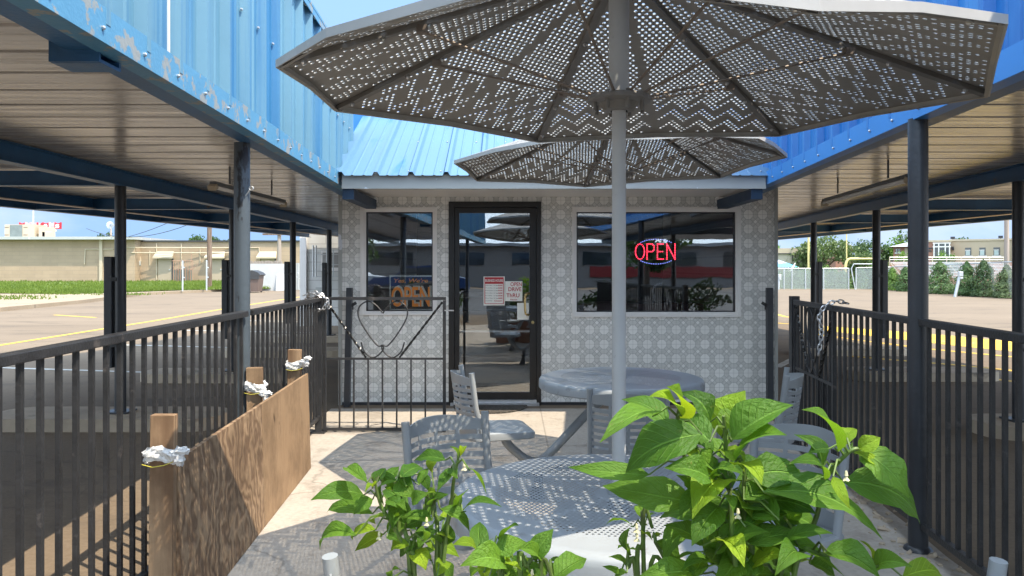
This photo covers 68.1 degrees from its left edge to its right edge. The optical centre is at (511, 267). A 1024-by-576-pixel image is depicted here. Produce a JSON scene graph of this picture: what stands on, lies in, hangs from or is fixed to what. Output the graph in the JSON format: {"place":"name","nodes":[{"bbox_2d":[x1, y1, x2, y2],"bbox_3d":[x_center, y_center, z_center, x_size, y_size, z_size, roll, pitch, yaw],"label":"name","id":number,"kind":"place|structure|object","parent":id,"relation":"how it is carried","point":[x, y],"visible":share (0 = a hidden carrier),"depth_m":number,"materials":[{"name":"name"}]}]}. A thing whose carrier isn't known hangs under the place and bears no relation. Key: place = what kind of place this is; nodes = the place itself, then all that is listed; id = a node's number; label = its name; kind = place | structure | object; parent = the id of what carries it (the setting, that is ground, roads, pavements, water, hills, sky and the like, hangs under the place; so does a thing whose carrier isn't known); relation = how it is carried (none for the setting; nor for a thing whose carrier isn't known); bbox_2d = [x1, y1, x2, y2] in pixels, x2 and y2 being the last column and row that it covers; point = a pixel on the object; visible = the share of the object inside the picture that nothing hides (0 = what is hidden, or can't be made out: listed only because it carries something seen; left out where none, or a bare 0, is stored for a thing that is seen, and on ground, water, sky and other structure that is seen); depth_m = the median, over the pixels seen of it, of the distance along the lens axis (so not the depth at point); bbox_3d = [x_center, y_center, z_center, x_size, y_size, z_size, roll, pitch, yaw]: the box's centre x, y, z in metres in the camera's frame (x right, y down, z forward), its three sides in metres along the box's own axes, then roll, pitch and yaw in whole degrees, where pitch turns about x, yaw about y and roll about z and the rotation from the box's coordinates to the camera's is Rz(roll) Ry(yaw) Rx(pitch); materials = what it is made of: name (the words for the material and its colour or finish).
{"place":"outdoors","nodes":[
{"label":"outdoors","id":0,"kind":"place"},
{"bbox_2d":[19,210,61,230],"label":"shop sign","id":1,"kind":"object","parent":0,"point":[55,225],"visible":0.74,"depth_m":76.00,"materials":[{"name":"white paint"}]},
{"bbox_2d":[0,289,221,311],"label":"sidewalk","id":2,"kind":"structure","parent":0,"point":[23,303],"depth_m":30.42,"materials":[{"name":"concrete"}]},
{"bbox_2d":[0,291,164,299],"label":"weeds","id":3,"kind":"object","parent":2,"relation":"on","point":[11,296],"visible":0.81,"depth_m":35.16,"materials":[{"name":"green plant"}]},
{"bbox_2d":[0,279,269,293],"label":"grass ground","id":4,"kind":"structure","parent":0,"point":[103,282],"depth_m":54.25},
{"bbox_2d":[0,237,299,280],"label":"tan block building","id":5,"kind":"structure","parent":4,"relation":"on","point":[52,258],"depth_m":60.00,"materials":[{"name":"beige paint"}]},
{"bbox_2d":[5,224,54,236],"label":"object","id":6,"kind":"structure","parent":5,"relation":"on","point":[22,230],"depth_m":62.20,"materials":[{"name":"beige metal"}]},
{"bbox_2d":[158,258,173,280],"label":"door","id":7,"kind":"structure","parent":5,"relation":"in","point":[165,265],"depth_m":60.85,"materials":[{"name":"metal"}]},
{"bbox_2d":[212,258,224,280],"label":"door","id":8,"kind":"structure","parent":5,"relation":"in","point":[216,262],"depth_m":60.85,"materials":[{"name":"metal"}]},
{"bbox_2d":[262,233,281,261],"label":"pipe","id":9,"kind":"object","parent":5,"relation":"attached to","point":[279,259],"visible":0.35,"depth_m":51.88,"materials":[{"name":"beige metal"}]},
{"bbox_2d":[173,254,197,280],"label":"pipe rack","id":10,"kind":"object","parent":4,"relation":"on","point":[185,269],"visible":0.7,"depth_m":59.18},
{"bbox_2d":[181,269,191,280],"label":"condenser unit","id":11,"kind":"object","parent":4,"relation":"on","point":[188,271],"visible":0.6,"depth_m":59.48,"materials":[{"name":"beige metal"}]},
{"bbox_2d":[207,228,211,287],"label":"utility pole","id":12,"kind":"object","parent":4,"relation":"on","point":[209,255],"depth_m":45.88,"materials":[{"name":"brown wood"}]},
{"bbox_2d":[0,0,1011,256],"label":"sky","id":13,"kind":"structure","parent":0,"point":[333,12],"materials":[{"name":"blue"}]},
{"bbox_2d":[0,289,1023,575],"bbox_3d":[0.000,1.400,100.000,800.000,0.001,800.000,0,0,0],"label":"parking lot","id":14,"kind":"structure","parent":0,"point":[28,325],"depth_m":8.06,"materials":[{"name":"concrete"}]},
{"bbox_2d":[2,367,140,372],"bbox_3d":[-5.700,1.396,10.300,3.471,0.001,0.100,0,0,12],"label":"road marking","id":15,"kind":"object","parent":14,"relation":"on","point":[63,369],"depth_m":10.40,"materials":[{"name":"white paint"}]},
{"bbox_2d":[2,406,226,431],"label":"kerb island","id":16,"kind":"structure","parent":14,"relation":"on","point":[8,420],"depth_m":6.49,"materials":[{"name":"concrete"}]},
{"bbox_2d":[0,297,296,345],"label":"road marking","id":17,"kind":"object","parent":14,"relation":"on","point":[126,325],"visible":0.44,"depth_m":17.16,"materials":[{"name":"yellow paint"}]},
{"bbox_2d":[0,0,353,417],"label":"drive in canopy","id":18,"kind":"object","parent":14,"relation":"on","point":[120,112],"visible":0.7,"depth_m":4.58,"materials":[{"name":"blue metal"}]},
{"bbox_2d":[104,257,116,367],"bbox_3d":[-3.570,0.395,6.770,0.120,0.990,0.100,0,0,0],"label":"post guard","id":19,"kind":"object","parent":18,"relation":"attached to","point":[109,278],"visible":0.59,"depth_m":6.73,"materials":[{"name":"paint"}]},
{"bbox_2d":[222,260,230,338],"bbox_3d":[-3.570,0.395,9.500,0.120,0.990,0.100,0,0,0],"label":"post guard","id":20,"kind":"object","parent":18,"relation":"attached to","point":[225,286],"visible":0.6,"depth_m":9.46,"materials":[{"name":"paint"}]},
{"bbox_2d":[207,167,286,206],"bbox_3d":[-2.435,-0.763,7.100,0.070,0.254,1.758,0,0,2],"label":"fluorescent fixture","id":21,"kind":"object","parent":18,"relation":"attached to","point":[213,186],"visible":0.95,"depth_m":7.05,"materials":[{"name":"white paint"}]},
{"bbox_2d":[284,262,290,323],"bbox_3d":[-3.570,0.395,12.100,0.120,0.990,0.100,0,0,0],"label":"post guard","id":22,"kind":"object","parent":18,"relation":"attached to","point":[287,273],"visible":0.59,"depth_m":12.06,"materials":[{"name":"paint"}]},
{"bbox_2d":[322,263,327,296],"bbox_3d":[-3.570,0.395,14.500,0.120,0.990,0.100,0,0,0],"label":"post guard","id":23,"kind":"object","parent":18,"relation":"attached to","point":[324,278],"visible":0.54,"depth_m":14.46,"materials":[{"name":"paint"}]},
{"bbox_2d":[140,368,309,382],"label":"kerb island","id":24,"kind":"structure","parent":14,"relation":"on","point":[160,375],"depth_m":9.18,"materials":[{"name":"concrete"}]},
{"bbox_2d":[250,270,265,291],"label":"wheeled bin","id":25,"kind":"object","parent":14,"relation":"on","point":[256,280],"visible":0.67,"depth_m":42.60,"materials":[{"name":"brown plastic"}]},
{"bbox_2d":[250,264,283,290],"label":"block wall","id":26,"kind":"structure","parent":14,"relation":"on","point":[271,271],"depth_m":46.50,"materials":[{"name":"concrete"}]},
{"bbox_2d":[250,260,282,263],"bbox_3d":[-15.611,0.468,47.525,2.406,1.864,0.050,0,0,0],"label":"wall cap","id":27,"kind":"object","parent":26,"relation":"on","point":[265,262],"visible":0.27,"depth_m":47.50,"materials":[{"name":"beige concrete"}]},
{"bbox_2d":[296,263,299,289],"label":"corrugated gate","id":28,"kind":"structure","parent":26,"relation":"attached to","point":[297,276],"depth_m":46.47,"materials":[{"name":"metal"}]},
{"bbox_2d":[276,274,283,290],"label":"leaning board","id":29,"kind":"object","parent":14,"relation":"on","point":[280,282],"visible":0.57,"depth_m":46.29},
{"bbox_2d":[225,347,337,357],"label":"kerb island","id":30,"kind":"structure","parent":14,"relation":"on","point":[332,352],"depth_m":11.79,"materials":[{"name":"concrete"}]},
{"bbox_2d":[274,334,337,342],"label":"kerb island","id":31,"kind":"structure","parent":14,"relation":"on","point":[332,339],"depth_m":14.18,"materials":[{"name":"concrete"}]},
{"bbox_2d":[300,106,777,405],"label":"restaurant building","id":32,"kind":"structure","parent":14,"relation":"on","point":[413,199],"depth_m":7.73,"materials":[{"name":"tile"}]},
{"bbox_2d":[312,245,337,276],"bbox_3d":[-4.361,-0.157,18.151,0.767,0.760,0.297,0,0,0],"label":"service window","id":33,"kind":"structure","parent":32,"relation":"in","point":[323,254],"depth_m":18.01,"materials":[{"name":"white paint"}]},
{"bbox_2d":[360,207,436,314],"bbox_3d":[-1.155,-0.068,7.744,0.782,1.100,0.072,0,0,0],"label":"window frame","id":34,"kind":"structure","parent":32,"relation":"in","point":[364,212],"depth_m":7.72,"materials":[{"name":"white paint"}]},
{"bbox_2d":[390,275,431,309],"bbox_3d":[-1.036,0.252,7.764,0.437,0.353,0.012,0,0,0],"label":"open sign","id":35,"kind":"object","parent":32,"relation":"on","point":[410,285],"visible":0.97,"depth_m":7.76,"materials":[{"name":"plastic"}]},
{"bbox_2d":[484,277,504,304],"bbox_3d":[-0.183,0.236,7.750,0.216,0.296,0.006,0,0,0],"label":"hours sign","id":36,"kind":"object","parent":32,"relation":"attached to","point":[494,290],"visible":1,"depth_m":7.75,"materials":[{"name":"paper"}]},
{"bbox_2d":[455,208,535,399],"bbox_3d":[-0.169,0.366,7.752,0.835,1.958,0.167,0,0,0],"label":"door","id":37,"kind":"structure","parent":32,"relation":"in","point":[531,395],"depth_m":7.74,"materials":[{"name":"brown metal"}]},
{"bbox_2d":[505,281,521,300],"bbox_3d":[0.018,0.238,7.751,0.177,0.203,0.004,0,0,0],"label":"handwritten sign","id":38,"kind":"object","parent":32,"relation":"attached to","point":[513,290],"visible":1,"depth_m":7.75,"materials":[{"name":"paper"}]},
{"bbox_2d":[517,303,528,319],"bbox_3d":[0.113,0.444,7.752,0.119,0.172,0.002,0,0,0],"label":"blank notice","id":39,"kind":"object","parent":32,"relation":"attached to","point":[521,315],"visible":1,"depth_m":7.75,"materials":[{"name":"paper"}]},
{"bbox_2d":[633,239,677,263],"bbox_3d":[1.484,-0.303,7.809,0.460,0.534,0.019,0,0,0],"label":"led sign","id":40,"kind":"object","parent":32,"relation":"hanging from","point":[657,244],"visible":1,"depth_m":7.82,"materials":[{"name":"plastic"}]},
{"bbox_2d":[572,207,740,316],"bbox_3d":[1.473,-0.062,7.744,1.718,1.122,0.072,0,0,0],"label":"window frame","id":41,"kind":"structure","parent":32,"relation":"in","point":[736,211],"depth_m":7.72,"materials":[{"name":"white paint"}]},
{"bbox_2d":[761,288,773,399],"bbox_3d":[2.565,0.800,7.630,0.124,1.200,0.058,0,0,0],"label":"latch post","id":42,"kind":"object","parent":14,"relation":"on","point":[768,306],"visible":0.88,"depth_m":7.60,"materials":[{"name":"metal"}]},
{"bbox_2d":[778,268,848,289],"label":"chain link fence","id":43,"kind":"object","parent":14,"relation":"on","point":[805,275],"visible":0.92,"depth_m":49.19,"materials":[{"name":"grey"}]},
{"bbox_2d":[803,345,906,355],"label":"kerb island","id":44,"kind":"structure","parent":14,"relation":"on","point":[890,350],"depth_m":12.00,"materials":[{"name":"concrete"}]},
{"bbox_2d":[747,0,1023,554],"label":"drive in canopy","id":45,"kind":"object","parent":14,"relation":"on","point":[958,163],"visible":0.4,"depth_m":5.58,"materials":[{"name":"blue metal"}]},
{"bbox_2d":[815,262,822,318],"bbox_3d":[4.969,0.395,12.300,0.120,0.990,0.100,0,0,0],"label":"post guard","id":46,"kind":"object","parent":45,"relation":"attached to","point":[819,273],"visible":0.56,"depth_m":12.26,"materials":[{"name":"paint"}]},
{"bbox_2d":[820,160,907,205],"bbox_3d":[3.130,-0.763,6.800,0.070,0.254,2.168,0,0,6],"label":"fluorescent fixture","id":47,"kind":"object","parent":45,"relation":"attached to","point":[889,183],"visible":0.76,"depth_m":6.55,"materials":[{"name":"white paint"}]},
{"bbox_2d":[879,260,887,337],"bbox_3d":[4.688,0.395,9.600,0.120,0.990,0.100,0,0,0],"label":"post guard","id":48,"kind":"object","parent":45,"relation":"attached to","point":[884,286],"visible":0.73,"depth_m":9.56,"materials":[{"name":"paint"}]},
{"bbox_2d":[888,267,898,290],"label":"shrub","id":49,"kind":"object","parent":14,"relation":"on","point":[892,275],"visible":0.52,"depth_m":46.71,"materials":[{"name":"green plant"}]},
{"bbox_2d":[889,266,907,291],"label":"shrub","id":50,"kind":"object","parent":14,"relation":"on","point":[901,285],"visible":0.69,"depth_m":44.80,"materials":[{"name":"green plant"}]},
{"bbox_2d":[827,326,1011,350],"bbox_3d":[8.204,1.396,15.432,1.694,0.001,6.551,0,0,-20],"label":"road marking","id":51,"kind":"object","parent":14,"relation":"on","point":[985,343],"visible":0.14,"depth_m":14.56,"materials":[{"name":"yellow paint"}]},
{"bbox_2d":[847,367,998,381],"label":"kerb island","id":52,"kind":"structure","parent":14,"relation":"on","point":[974,374],"depth_m":9.30,"materials":[{"name":"concrete"}]},
{"bbox_2d":[929,261,955,293],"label":"evergreen shrub","id":53,"kind":"object","parent":14,"relation":"on","point":[936,272],"visible":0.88,"depth_m":40.18,"materials":[{"name":"green plant"}]},
{"bbox_2d":[893,261,1011,289],"bbox_3d":[23.373,0.536,40.581,0.076,1.728,16.145,0,0,7],"label":"chain link fence","id":54,"kind":"object","parent":14,"relation":"on","point":[964,263],"visible":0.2,"depth_m":38.04,"materials":[{"name":"grey"}]},
{"bbox_2d":[953,272,962,296],"bbox_3d":[21.305,0.795,36.175,0.408,1.240,0.190,0,0,0],"label":"meter post","id":55,"kind":"object","parent":14,"relation":"on","point":[960,275],"visible":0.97,"depth_m":36.14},
{"bbox_2d":[950,260,980,295],"bbox_3d":[22.640,0.526,37.531,1.632,1.799,1.642,0,0,0],"label":"evergreen shrub","id":56,"kind":"object","parent":14,"relation":"on","point":[966,268],"visible":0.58,"depth_m":37.34,"materials":[{"name":"green plant"}]},
{"bbox_2d":[963,259,997,296],"bbox_3d":[22.855,0.494,36.573,1.858,1.871,1.880,0,0,0],"label":"evergreen shrub","id":57,"kind":"object","parent":14,"relation":"on","point":[986,271],"visible":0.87,"depth_m":36.31,"materials":[{"name":"green plant"}]},
{"bbox_2d":[972,413,1023,440],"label":"kerb island","id":58,"kind":"structure","parent":14,"relation":"on","point":[1011,431],"depth_m":6.28,"materials":[{"name":"concrete"}]},
{"bbox_2d":[988,264,1011,298],"bbox_3d":[22.824,0.616,34.939,1.526,1.613,1.420,0,0,28],"label":"evergreen shrub","id":59,"kind":"object","parent":14,"relation":"on","point":[1004,282],"visible":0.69,"depth_m":34.79,"materials":[{"name":"green plant"}]},
{"bbox_2d":[1004,220,1008,265],"bbox_3d":[23.840,-3.100,36.475,2.200,9.000,0.280,0,0,0],"label":"utility pole","id":60,"kind":"object","parent":14,"relation":"on","point":[1006,240],"depth_m":36.42,"materials":[{"name":"white wood"}]},
{"bbox_2d":[176,408,971,575],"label":"patio slab","id":61,"kind":"structure","parent":0,"point":[286,540],"depth_m":4.44,"materials":[{"name":"concrete"}]},
{"bbox_2d":[0,294,326,575],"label":"iron railing","id":62,"kind":"object","parent":61,"relation":"on","point":[18,359],"visible":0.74,"depth_m":2.99,"materials":[{"name":"metal"}]},
{"bbox_2d":[302,290,329,311],"bbox_3d":[-1.645,0.280,6.351,0.230,0.183,0.053,0,0,0],"label":"chain","id":63,"kind":"object","parent":62,"relation":"attached to","point":[322,296],"visible":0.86,"depth_m":6.35,"materials":[{"name":"metal"}]},
{"bbox_2d":[323,297,453,431],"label":"iron gate","id":64,"kind":"structure","parent":62,"relation":"attached to","point":[354,428],"depth_m":6.41,"materials":[{"name":"metal"}]},
{"bbox_2d":[148,349,310,575],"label":"plywood barrier","id":65,"kind":"object","parent":61,"relation":"on","point":[218,498],"visible":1,"depth_m":3.47,"materials":[{"name":"brown wood"}]},
{"bbox_2d":[141,445,189,467],"bbox_3d":[-1.292,0.700,2.834,0.188,0.080,0.097,0,0,0],"label":"plastic bag tie","id":66,"kind":"object","parent":65,"relation":"attached to","point":[166,455],"visible":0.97,"depth_m":2.81,"materials":[{"name":"plastic"}]},
{"bbox_2d":[244,380,272,400],"bbox_3d":[-1.474,0.717,4.410,0.175,0.128,0.096,0,0,0],"label":"plastic bag tie","id":67,"kind":"object","parent":65,"relation":"attached to","point":[261,391],"visible":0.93,"depth_m":4.39,"materials":[{"name":"plastic"}]},
{"bbox_2d":[285,356,311,370],"bbox_3d":[-1.460,0.652,5.199,0.194,0.103,0.098,0,0,0],"label":"plastic bag tie","id":68,"kind":"object","parent":65,"relation":"attached to","point":[296,365],"visible":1,"depth_m":5.18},
{"bbox_2d":[344,288,356,406],"bbox_3d":[-1.623,0.800,7.630,0.134,1.201,0.058,0,0,0],"label":"latch post","id":69,"kind":"object","parent":61,"relation":"on","point":[350,304],"visible":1,"depth_m":7.60,"materials":[{"name":"metal"}]},
{"bbox_2d":[311,445,501,575],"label":"pepper plant","id":70,"kind":"object","parent":61,"relation":"on","point":[401,516],"visible":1,"depth_m":1.38,"materials":[{"name":"green plant"}]},
{"bbox_2d":[453,405,526,413],"bbox_3d":[-0.219,1.384,7.410,0.740,0.014,0.400,0,0,0],"label":"door mat","id":71,"kind":"object","parent":61,"relation":"on","point":[496,409],"depth_m":7.42,"materials":[{"name":"rubber"}]},
{"bbox_2d":[453,522,585,575],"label":"pepper plant","id":72,"kind":"object","parent":61,"relation":"on","point":[486,555],"visible":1,"depth_m":1.09,"materials":[{"name":"green plant"}]},
{"bbox_2d":[450,364,803,499],"bbox_3d":[0.672,0.999,4.488,1.786,0.802,1.412,0,0,-32],"label":"cluster table","id":73,"kind":"object","parent":61,"relation":"on","point":[570,383],"visible":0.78,"depth_m":4.40,"materials":[{"name":"metal"}]},
{"bbox_2d":[454,112,787,186],"bbox_3d":[0.622,-0.040,4.889,1.963,2.040,2.261,0,0,0],"label":"perforated umbrella","id":74,"kind":"object","parent":73,"relation":"attached to","point":[716,157],"visible":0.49,"depth_m":5.26,"materials":[{"name":"metal"}]},
{"bbox_2d":[603,505,679,575],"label":"pepper plant","id":75,"kind":"object","parent":61,"relation":"on","point":[629,560],"visible":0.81,"depth_m":1.28,"materials":[{"name":"green plant"}]},
{"bbox_2d":[322,411,1007,575],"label":"cluster table","id":76,"kind":"object","parent":61,"relation":"on","point":[588,532],"visible":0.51,"depth_m":2.32,"materials":[{"name":"metal"}]},
{"bbox_2d":[276,0,1007,482],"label":"perforated umbrella","id":77,"kind":"object","parent":76,"relation":"attached to","point":[944,54],"visible":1,"depth_m":2.59,"materials":[{"name":"metal"}]},
{"bbox_2d":[569,383,941,575],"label":"pepper plant","id":78,"kind":"object","parent":61,"relation":"on","point":[783,494],"visible":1,"depth_m":1.14,"materials":[{"name":"green plant"}]},
{"bbox_2d":[829,478,966,575],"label":"mortar rubble","id":79,"kind":"object","parent":61,"relation":"on","point":[900,539],"visible":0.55,"depth_m":4.01,"materials":[{"name":"concrete"}]},
{"bbox_2d":[789,296,1023,575],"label":"iron railing","id":80,"kind":"object","parent":61,"relation":"on","point":[945,542],"visible":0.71,"depth_m":3.53,"materials":[{"name":"metal"}]},
{"bbox_2d":[793,300,835,474],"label":"iron gate","id":81,"kind":"structure","parent":80,"relation":"attached to","point":[832,330],"depth_m":5.27,"materials":[{"name":"metal"}]},
{"bbox_2d":[817,299,849,355],"bbox_3d":[2.069,0.386,4.875,0.212,0.370,0.042,0,0,0],"label":"chain","id":82,"kind":"object","parent":80,"relation":"hanging from","point":[822,328],"visible":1,"depth_m":4.88,"materials":[{"name":"metal"}]},
{"bbox_2d":[799,271,810,287],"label":"shrub","id":83,"kind":"object","parent":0,"point":[808,277],"visible":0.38,"depth_m":51.74,"materials":[{"name":"green plant"}]},
{"bbox_2d":[819,240,853,271],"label":"gable house","id":84,"kind":"structure","parent":0,"point":[835,264],"depth_m":100.00,"materials":[{"name":"red brick"}]},
{"bbox_2d":[780,279,999,288],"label":"playing field","id":85,"kind":"structure","parent":0,"point":[845,288],"depth_m":51.05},
{"bbox_2d":[778,260,798,271],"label":"canopy tent","id":86,"kind":"object","parent":85,"relation":"on","point":[783,264],"visible":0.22,"depth_m":65.06,"materials":[{"name":"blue fabric"}]},
{"bbox_2d":[785,272,797,287],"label":"shrub","id":87,"kind":"object","parent":85,"relation":"on","point":[788,276],"visible":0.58,"depth_m":51.63,"materials":[{"name":"green plant"}]},
{"bbox_2d":[778,248,804,274],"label":"stone building","id":88,"kind":"structure","parent":85,"relation":"on","point":[782,253],"depth_m":83.37,"materials":[{"name":"beige stone"}]},
{"bbox_2d":[793,270,810,287],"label":"shrub","id":89,"kind":"object","parent":85,"relation":"on","point":[799,278],"visible":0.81,"depth_m":51.61,"materials":[{"name":"green plant"}]},
{"bbox_2d":[807,237,809,270],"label":"yellow pole","id":90,"kind":"object","parent":85,"relation":"on","point":[808,252],"depth_m":71.93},
{"bbox_2d":[786,235,860,273],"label":"tree","id":91,"kind":"object","parent":85,"relation":"on","point":[833,246],"visible":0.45,"depth_m":80.82,"materials":[{"name":"green plant"}]},
{"bbox_2d":[824,271,833,287],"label":"shrub","id":92,"kind":"object","parent":85,"relation":"on","point":[825,281],"visible":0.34,"depth_m":51.50,"materials":[{"name":"green plant"}]},
{"bbox_2d":[831,270,852,287],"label":"shrub","id":93,"kind":"object","parent":85,"relation":"on","point":[843,276],"visible":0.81,"depth_m":51.68,"materials":[{"name":"green plant"}]},
{"bbox_2d":[844,234,871,271],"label":"goal post","id":94,"kind":"object","parent":85,"relation":"on","point":[846,262],"visible":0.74,"depth_m":69.92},
{"bbox_2d":[851,266,868,287],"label":"shrub","id":95,"kind":"object","parent":85,"relation":"on","point":[861,273],"visible":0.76,"depth_m":51.66,"materials":[{"name":"green plant"}]},
{"bbox_2d":[836,250,885,279],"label":"tree","id":96,"kind":"object","parent":85,"relation":"on","point":[862,255],"visible":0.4,"depth_m":83.17,"materials":[{"name":"green plant"}]},
{"bbox_2d":[856,239,892,276],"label":"tree","id":97,"kind":"object","parent":85,"relation":"on","point":[868,245],"visible":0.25,"depth_m":91.80,"materials":[{"name":"green plant"}]},
{"bbox_2d":[869,250,907,272],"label":"tree","id":98,"kind":"object","parent":85,"relation":"on","point":[902,255],"visible":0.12,"depth_m":71.86,"materials":[{"name":"green plant"}]},
{"bbox_2d":[883,235,907,259],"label":"tree","id":99,"kind":"object","parent":85,"relation":"on","point":[891,250],"visible":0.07,"depth_m":102.10,"materials":[{"name":"green plant"}]},
{"bbox_2d":[893,230,907,244],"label":"tree","id":100,"kind":"object","parent":85,"relation":"on","point":[905,237],"visible":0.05,"depth_m":110.45,"materials":[{"name":"green plant"}]},
{"bbox_2d":[929,240,951,261],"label":"entrance building","id":101,"kind":"structure","parent":85,"relation":"on","point":[936,247],"depth_m":76.67,"materials":[{"name":"paint"}]},
{"bbox_2d":[929,255,962,276],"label":"bush","id":102,"kind":"object","parent":85,"relation":"on","point":[947,265],"visible":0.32,"depth_m":61.46,"materials":[{"name":"green plant"}]},
{"bbox_2d":[889,257,1011,283],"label":"bleachers","id":103,"kind":"object","parent":85,"relation":"on","point":[932,262],"visible":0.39,"depth_m":60.80,"materials":[{"name":"metal"}]},
{"bbox_2d":[890,262,1011,283],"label":"brick wall","id":104,"kind":"structure","parent":85,"relation":"on","point":[898,268],"depth_m":63.50,"materials":[{"name":"brick"}]},
{"bbox_2d":[949,236,1011,261],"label":"school building","id":105,"kind":"structure","parent":85,"relation":"on","point":[977,248],"depth_m":76.90,"materials":[{"name":"beige paint"}]},
{"bbox_2d":[992,247,1000,256],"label":"window","id":106,"kind":"structure","parent":105,"relation":"in","point":[996,250],"depth_m":76.08,"materials":[{"name":"white paint"}]},
{"bbox_2d":[889,242,907,261],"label":"brick house","id":107,"kind":"structure","parent":0,"point":[900,248],"depth_m":88.51,"materials":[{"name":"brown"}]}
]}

